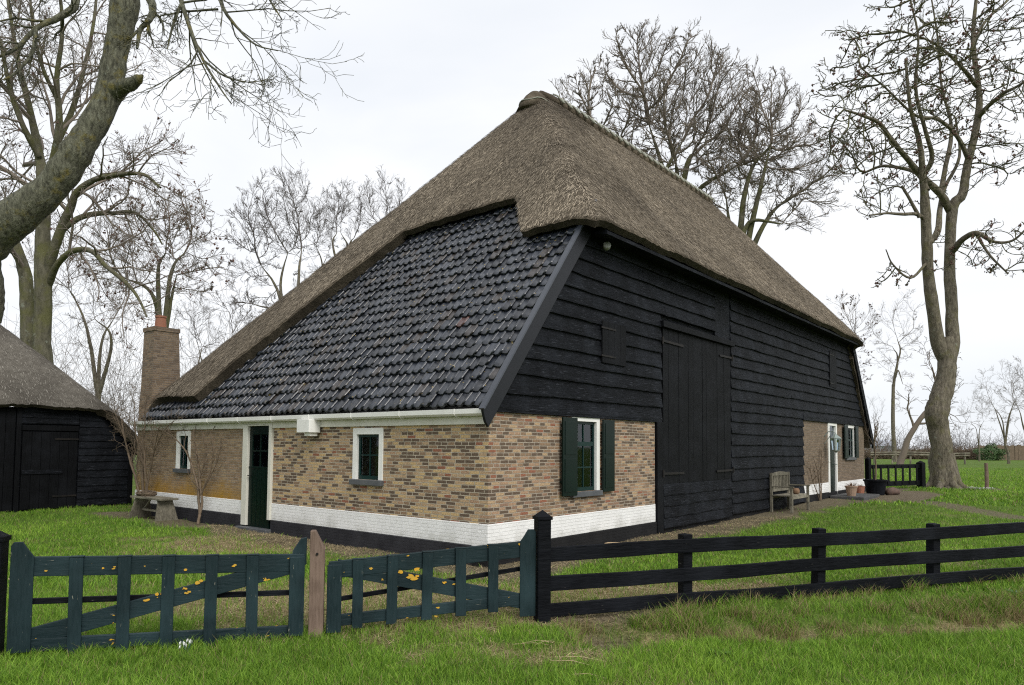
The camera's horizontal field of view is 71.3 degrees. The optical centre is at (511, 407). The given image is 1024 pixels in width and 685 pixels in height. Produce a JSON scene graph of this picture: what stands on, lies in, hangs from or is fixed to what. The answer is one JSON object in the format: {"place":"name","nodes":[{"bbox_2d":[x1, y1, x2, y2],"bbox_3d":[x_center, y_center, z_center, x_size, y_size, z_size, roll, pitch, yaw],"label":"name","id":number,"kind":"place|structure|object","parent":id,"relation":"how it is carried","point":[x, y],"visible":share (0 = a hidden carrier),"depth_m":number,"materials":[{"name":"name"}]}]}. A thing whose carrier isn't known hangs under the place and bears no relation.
{"place":"outdoors","nodes":[
{"label":"outdoors","id":0,"kind":"place"},
{"bbox_2d":[135,490,156,496],"bbox_3d":[-7.891,1.859,15.407,0.590,0.131,0.405,-2,-4,39],"label":"twig wreath","id":1,"kind":"object","parent":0,"point":[146,493],"visible":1,"depth_m":15.25,"materials":[{"name":"brown wicker"}]},
{"bbox_2d":[0,455,1023,684],"bbox_3d":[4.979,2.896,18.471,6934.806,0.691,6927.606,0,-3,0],"label":"ground","id":2,"kind":"structure","parent":0,"point":[903,495],"depth_m":8.85,"materials":[{"name":"green plant"}]},
{"bbox_2d":[0,531,11,657],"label":"gate post","id":3,"kind":"object","parent":2,"relation":"on","point":[5,538],"visible":1,"depth_m":5.45,"materials":[{"name":"black paint"}]},
{"bbox_2d":[6,537,306,654],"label":"garden gate","id":4,"kind":"structure","parent":3,"relation":"attached to","point":[249,572],"depth_m":5.77,"materials":[{"name":"green paint"}]},
{"bbox_2d":[0,324,137,512],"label":"thatched shed","id":5,"kind":"structure","parent":2,"relation":"on","point":[57,429],"depth_m":17.63,"materials":[{"name":"wood"}]},
{"bbox_2d":[0,408,15,511],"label":"shed door","id":6,"kind":"structure","parent":5,"relation":"in","point":[7,416],"depth_m":16.74,"materials":[{"name":"black wood"}]},
{"bbox_2d":[19,425,78,509],"bbox_3d":[-11.296,1.458,17.433,0.080,2.020,1.220,-2,-4,39],"label":"shed door","id":7,"kind":"structure","parent":5,"relation":"in","point":[48,468],"depth_m":17.39,"materials":[{"name":"black wood"}]},
{"bbox_2d":[9,214,144,400],"bbox_3d":[-23.390,-3.389,38.328,6.715,14.231,5.112,0,-3,0],"label":"bare tree","id":8,"kind":"object","parent":2,"relation":"on","point":[99,383],"visible":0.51,"depth_m":38.28,"materials":[{"name":"brown plant"}]},
{"bbox_2d":[0,0,232,363],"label":"twin trunk tree","id":9,"kind":"object","parent":2,"relation":"on","point":[35,304],"visible":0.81,"depth_m":26.90,"materials":[{"name":"brown plant"}]},
{"bbox_2d":[104,379,194,490],"bbox_3d":[-8.150,0.889,16.046,3.812,3.107,1.160,-3,-4,43],"label":"climbing shrub","id":10,"kind":"object","parent":2,"relation":"on","point":[143,466],"visible":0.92,"depth_m":16.00,"materials":[{"name":"brown plant"}]},
{"bbox_2d":[64,172,235,327],"bbox_3d":[-16.721,-3.936,33.170,8.227,14.873,4.965,-1,-3,23],"label":"bare tree","id":11,"kind":"object","parent":2,"relation":"on","point":[167,308],"visible":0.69,"depth_m":33.11,"materials":[{"name":"brown plant"}]},
{"bbox_2d":[128,495,178,520],"bbox_3d":[-7.618,2.147,15.167,1.420,0.480,0.478,-2,-4,39],"label":"bench","id":12,"kind":"object","parent":2,"relation":"on","point":[164,510],"visible":0.93,"depth_m":14.95,"materials":[{"name":"grey stone"}]},
{"bbox_2d":[0,0,363,323],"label":"leaning tree","id":13,"kind":"object","parent":2,"relation":"on","point":[28,208],"visible":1,"depth_m":11.31,"materials":[{"name":"brown plant"}]},
{"bbox_2d":[3,225,361,472],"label":"bare trees","id":14,"kind":"object","parent":2,"relation":"on","point":[111,400],"visible":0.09,"depth_m":42.02,"materials":[{"name":"brown plant"}]},
{"bbox_2d":[142,412,224,524],"bbox_3d":[-6.817,1.203,15.026,3.122,2.398,0.698,-2,-4,37],"label":"climbing shrub","id":15,"kind":"object","parent":2,"relation":"on","point":[200,490],"visible":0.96,"depth_m":14.47,"materials":[{"name":"brown plant"}]},
{"bbox_2d":[179,639,192,651],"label":"snowdrops","id":16,"kind":"object","parent":2,"relation":"on","point":[185,644],"visible":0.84,"depth_m":5.68,"materials":[{"name":"white plant"}]},
{"bbox_2d":[170,280,251,362],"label":"bare tree","id":17,"kind":"object","parent":2,"relation":"on","point":[194,322],"visible":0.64,"depth_m":47.88,"materials":[{"name":"brown plant"}]},
{"bbox_2d":[220,161,336,320],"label":"bare tree","id":18,"kind":"object","parent":2,"relation":"on","point":[295,238],"visible":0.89,"depth_m":58.66,"materials":[{"name":"brown plant"}]},
{"bbox_2d":[308,530,324,637],"bbox_3d":[-1.711,1.659,6.252,0.124,1.150,0.112,1,-3,-10],"label":"wooden post","id":19,"kind":"object","parent":2,"relation":"on","point":[316,586],"visible":0.66,"depth_m":6.22,"materials":[{"name":"wood"}]},
{"bbox_2d":[291,181,343,285],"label":"bare tree","id":20,"kind":"object","parent":2,"relation":"on","point":[323,219],"visible":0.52,"depth_m":60.95,"materials":[{"name":"brown plant"}]},
{"bbox_2d":[324,176,365,255],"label":"bare tree","id":21,"kind":"object","parent":2,"relation":"on","point":[343,208],"visible":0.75,"depth_m":63.37,"materials":[{"name":"brown plant"}]},
{"bbox_2d":[350,164,409,228],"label":"bare tree","id":22,"kind":"object","parent":2,"relation":"on","point":[387,203],"visible":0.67,"depth_m":61.02,"materials":[{"name":"brown plant"}]},
{"bbox_2d":[130,90,879,567],"bbox_3d":[2.524,-2.073,21.371,12.100,10.425,21.704,-2,-4,39],"label":"farmhouse","id":23,"kind":"object","parent":2,"relation":"on","point":[486,340],"visible":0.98,"depth_m":13.44,"materials":[{"name":"wood"}]},
{"bbox_2d":[173,431,190,472],"bbox_3d":[-7.033,0.960,15.330,0.650,0.895,0.180,-2,-4,39],"label":"window","id":24,"kind":"structure","parent":23,"relation":"in","point":[182,461],"depth_m":15.38,"materials":[{"name":"white paint"}]},
{"bbox_2d":[235,424,273,533],"bbox_3d":[-4.784,1.392,13.438,1.040,2.128,0.280,-2,-4,39],"label":"front door","id":25,"kind":"structure","parent":23,"relation":"in","point":[258,439],"depth_m":13.45,"materials":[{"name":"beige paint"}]},
{"bbox_2d":[349,428,383,485],"bbox_3d":[-2.296,0.792,11.466,0.780,0.915,0.180,-2,-4,39],"label":"window","id":26,"kind":"structure","parent":23,"relation":"in","point":[367,462],"depth_m":11.49,"materials":[{"name":"white paint"}]},
{"bbox_2d":[560,417,614,497],"bbox_3d":[1.213,0.797,11.726,0.208,1.325,1.560,-2,-4,39],"label":"window","id":27,"kind":"structure","parent":23,"relation":"in","point":[580,435],"depth_m":11.80,"materials":[{"name":"white paint"}]},
{"bbox_2d":[601,242,610,250],"bbox_3d":[1.597,-2.739,12.163,0.142,0.144,0.208,2,-3,-20],"label":"wall spotlight","id":28,"kind":"object","parent":23,"relation":"attached to","point":[605,246],"depth_m":12.10,"materials":[{"name":"metal"}]},
{"bbox_2d":[660,320,734,528],"bbox_3d":[3.972,0.412,15.054,0.140,4.010,3.520,-2,-4,39],"label":"barn door","id":29,"kind":"structure","parent":23,"relation":"in","point":[695,370],"depth_m":14.87,"materials":[{"name":"black wood"}]},
{"bbox_2d":[827,423,837,491],"bbox_3d":[10.152,1.628,22.676,0.192,2.290,0.960,-2,-4,39],"label":"side door","id":30,"kind":"structure","parent":23,"relation":"in","point":[832,456],"depth_m":22.75,"materials":[{"name":"white paint"}]},
{"bbox_2d":[824,431,841,452],"bbox_3d":[9.832,1.067,21.835,0.478,0.693,0.308,0,-3,14],"label":"wall lantern","id":31,"kind":"object","parent":23,"relation":"attached to","point":[836,436],"depth_m":21.82,"materials":[{"name":"metal"}]},
{"bbox_2d":[842,425,858,459],"bbox_3d":[11.482,1.204,24.299,0.208,1.185,1.850,-2,-4,39],"label":"window","id":32,"kind":"structure","parent":23,"relation":"in","point":[851,432],"depth_m":24.59,"materials":[{"name":"white paint"}]},
{"bbox_2d":[403,617,606,677],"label":"dry stalks","id":33,"kind":"object","parent":2,"relation":"on","point":[555,660],"visible":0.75,"depth_m":5.42,"materials":[{"name":"beige plant"}]},
{"bbox_2d":[0,579,1023,684],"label":"grass","id":34,"kind":"structure","parent":2,"relation":"on","point":[30,670],"depth_m":5.49,"materials":[{"name":"green plant"}]},
{"bbox_2d":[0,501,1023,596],"bbox_3d":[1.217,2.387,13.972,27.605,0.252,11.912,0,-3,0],"label":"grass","id":35,"kind":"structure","parent":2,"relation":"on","point":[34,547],"depth_m":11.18,"materials":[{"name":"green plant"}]},
{"bbox_2d":[8,516,1023,684],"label":"dry straw","id":36,"kind":"object","parent":2,"relation":"on","point":[346,553],"visible":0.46,"depth_m":7.88,"materials":[{"name":"beige plant"}]},
{"bbox_2d":[532,510,552,623],"bbox_3d":[0.288,1.630,6.801,0.152,1.296,0.152,1,-3,-18],"label":"gate post","id":37,"kind":"object","parent":2,"relation":"on","point":[542,522],"visible":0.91,"depth_m":6.75,"materials":[{"name":"black paint"}]},
{"bbox_2d":[326,529,535,632],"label":"garden gate","id":38,"kind":"structure","parent":37,"relation":"attached to","point":[390,572],"depth_m":6.50,"materials":[{"name":"green paint"}]},
{"bbox_2d":[548,17,798,202],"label":"bare tree","id":39,"kind":"object","parent":2,"relation":"on","point":[673,147],"visible":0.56,"depth_m":41.97,"materials":[{"name":"brown plant"}]},
{"bbox_2d":[689,56,854,243],"bbox_3d":[14.188,-7.580,39.240,9.132,23.045,5.894,0,-3,0],"label":"bare tree","id":40,"kind":"object","parent":2,"relation":"on","point":[748,227],"visible":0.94,"depth_m":39.32,"materials":[{"name":"brown plant"}]},
{"bbox_2d":[551,522,1023,617],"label":"rail fence","id":41,"kind":"object","parent":2,"relation":"on","point":[817,564],"visible":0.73,"depth_m":7.76,"materials":[{"name":"black paint"}]},
{"bbox_2d":[770,471,809,512],"bbox_3d":[7.175,2.165,18.386,0.590,1.005,1.360,-2,-4,39],"label":"garden bench","id":42,"kind":"object","parent":2,"relation":"on","point":[779,480],"visible":0.94,"depth_m":18.39,"materials":[{"name":"grey wood"}]},
{"bbox_2d":[793,488,799,493],"bbox_3d":[7.351,2.172,18.468,0.180,0.150,0.180,0,-3,0],"label":"gourd pot","id":43,"kind":"object","parent":42,"relation":"on","point":[796,490],"visible":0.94,"depth_m":18.41,"materials":[{"name":"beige ceramic"}]},
{"bbox_2d":[807,446,830,500],"bbox_3d":[8.971,1.951,21.019,0.511,1.628,1.596,-2,-4,38],"label":"shrub","id":44,"kind":"object","parent":2,"relation":"on","point":[821,483],"visible":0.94,"depth_m":21.19,"materials":[{"name":"brown plant"}]},
{"bbox_2d":[830,493,879,500],"bbox_3d":[10.844,2.866,22.552,0.990,0.190,2.000,-2,-4,39],"label":"door slab","id":45,"kind":"structure","parent":2,"relation":"on","point":[859,496],"depth_m":21.98,"materials":[{"name":"stone"}]},
{"bbox_2d":[845,482,857,495],"bbox_3d":[10.454,2.530,21.994,0.480,0.410,0.546,-2,-4,39],"label":"flower pot","id":46,"kind":"object","parent":45,"relation":"on","point":[851,490],"visible":1,"depth_m":21.87,"materials":[{"name":"ceramic"}]},
{"bbox_2d":[856,485,864,492],"bbox_3d":[11.629,2.752,23.866,0.339,0.341,0.333,-2,-4,39],"label":"plant pot","id":47,"kind":"object","parent":45,"relation":"on","point":[860,489],"visible":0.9,"depth_m":23.74,"materials":[{"name":"ceramic"}]},
{"bbox_2d":[829,290,880,382],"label":"bare tree","id":48,"kind":"object","parent":2,"relation":"on","point":[850,319],"visible":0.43,"depth_m":70.33,"materials":[{"name":"brown plant"}]},
{"bbox_2d":[867,393,886,451],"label":"bare tree","id":49,"kind":"object","parent":2,"relation":"on","point":[878,423],"visible":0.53,"depth_m":91.73,"materials":[{"name":"brown plant"}]},
{"bbox_2d":[869,440,891,451],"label":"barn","id":50,"kind":"structure","parent":2,"relation":"on","point":[884,445],"depth_m":220.74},
{"bbox_2d":[863,413,897,494],"bbox_3d":[12.318,1.540,24.017,0.891,2.792,1.176,3,-4,-44],"label":"potted tree","id":51,"kind":"object","parent":2,"relation":"on","point":[875,486],"visible":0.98,"depth_m":23.84,"materials":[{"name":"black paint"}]},
{"bbox_2d":[885,487,899,494],"bbox_3d":[12.763,2.842,23.962,0.461,0.320,0.361,0,-3,0],"label":"boulder","id":52,"kind":"object","parent":2,"relation":"on","point":[892,491],"visible":0.86,"depth_m":23.84,"materials":[{"name":"brown stone"}]},
{"bbox_2d":[865,457,925,487],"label":"side gate","id":53,"kind":"structure","parent":2,"relation":"on","point":[920,480],"depth_m":27.08,"materials":[{"name":"black wood"}]},
{"bbox_2d":[866,289,925,461],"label":"bare tree","id":54,"kind":"object","parent":2,"relation":"on","point":[893,433],"visible":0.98,"depth_m":85.08,"materials":[{"name":"brown plant"}]},
{"bbox_2d":[807,0,1023,488],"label":"ash tree","id":55,"kind":"object","parent":2,"relation":"on","point":[943,468],"visible":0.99,"depth_m":28.80,"materials":[{"name":"brown plant"}]},
{"bbox_2d":[870,452,969,463],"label":"rustic fence","id":56,"kind":"object","parent":2,"relation":"on","point":[928,453],"visible":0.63,"depth_m":74.70,"materials":[{"name":"brown wood"}]},
{"bbox_2d":[864,442,1001,459],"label":"brushwood","id":57,"kind":"object","parent":2,"relation":"on","point":[972,456],"visible":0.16,"depth_m":110.54,"materials":[{"name":"plant"}]},
{"bbox_2d":[894,336,977,463],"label":"leaning bare tree","id":58,"kind":"object","parent":2,"relation":"on","point":[906,443],"visible":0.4,"depth_m":61.85,"materials":[{"name":"brown plant"}]},
{"bbox_2d":[864,414,1023,451],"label":"hedge","id":59,"kind":"object","parent":2,"relation":"on","point":[928,441],"visible":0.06,"depth_m":146.38,"materials":[{"name":"brown plant"}]},
{"bbox_2d":[957,391,1006,460],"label":"bare tree","id":60,"kind":"object","parent":2,"relation":"on","point":[978,437],"visible":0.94,"depth_m":94.83,"materials":[{"name":"grey plant"}]},
{"bbox_2d":[984,463,988,488],"bbox_3d":[18.483,2.739,27.799,0.149,1.122,0.150,0,-3,0],"label":"stake","id":61,"kind":"object","parent":2,"relation":"on","point":[986,472],"visible":0.79,"depth_m":27.75,"materials":[{"name":"wood"}]},
{"bbox_2d":[972,443,1009,460],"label":"evergreen bush","id":62,"kind":"object","parent":2,"relation":"on","point":[987,454],"visible":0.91,"depth_m":103.12,"materials":[{"name":"green plant"}]},
{"bbox_2d":[972,359,1023,463],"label":"bare tree","id":63,"kind":"object","parent":2,"relation":"on","point":[1004,433],"visible":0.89,"depth_m":80.35,"materials":[{"name":"grey plant"}]},
{"bbox_2d":[977,445,1023,459],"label":"reed screen","id":64,"kind":"object","parent":2,"relation":"on","point":[1016,452],"visible":0.35,"depth_m":107.78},
{"bbox_2d":[991,357,1023,429],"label":"bare tree","id":65,"kind":"object","parent":2,"relation":"on","point":[1012,394],"visible":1,"depth_m":70.53,"materials":[{"name":"grey plant"}]},
{"bbox_2d":[0,0,1023,449],"label":"sky","id":66,"kind":"structure","parent":0,"point":[434,78],"materials":[{"name":"white"}]},
{"bbox_2d":[556,570,1023,650],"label":"bank grass","id":67,"kind":"structure","parent":0,"point":[999,598],"depth_m":7.10,"materials":[{"name":"green plant"}]},
{"bbox_2d":[834,467,1023,506],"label":"grass","id":68,"kind":"structure","parent":0,"point":[968,493],"depth_m":26.72,"materials":[{"name":"green plant"}]}
]}

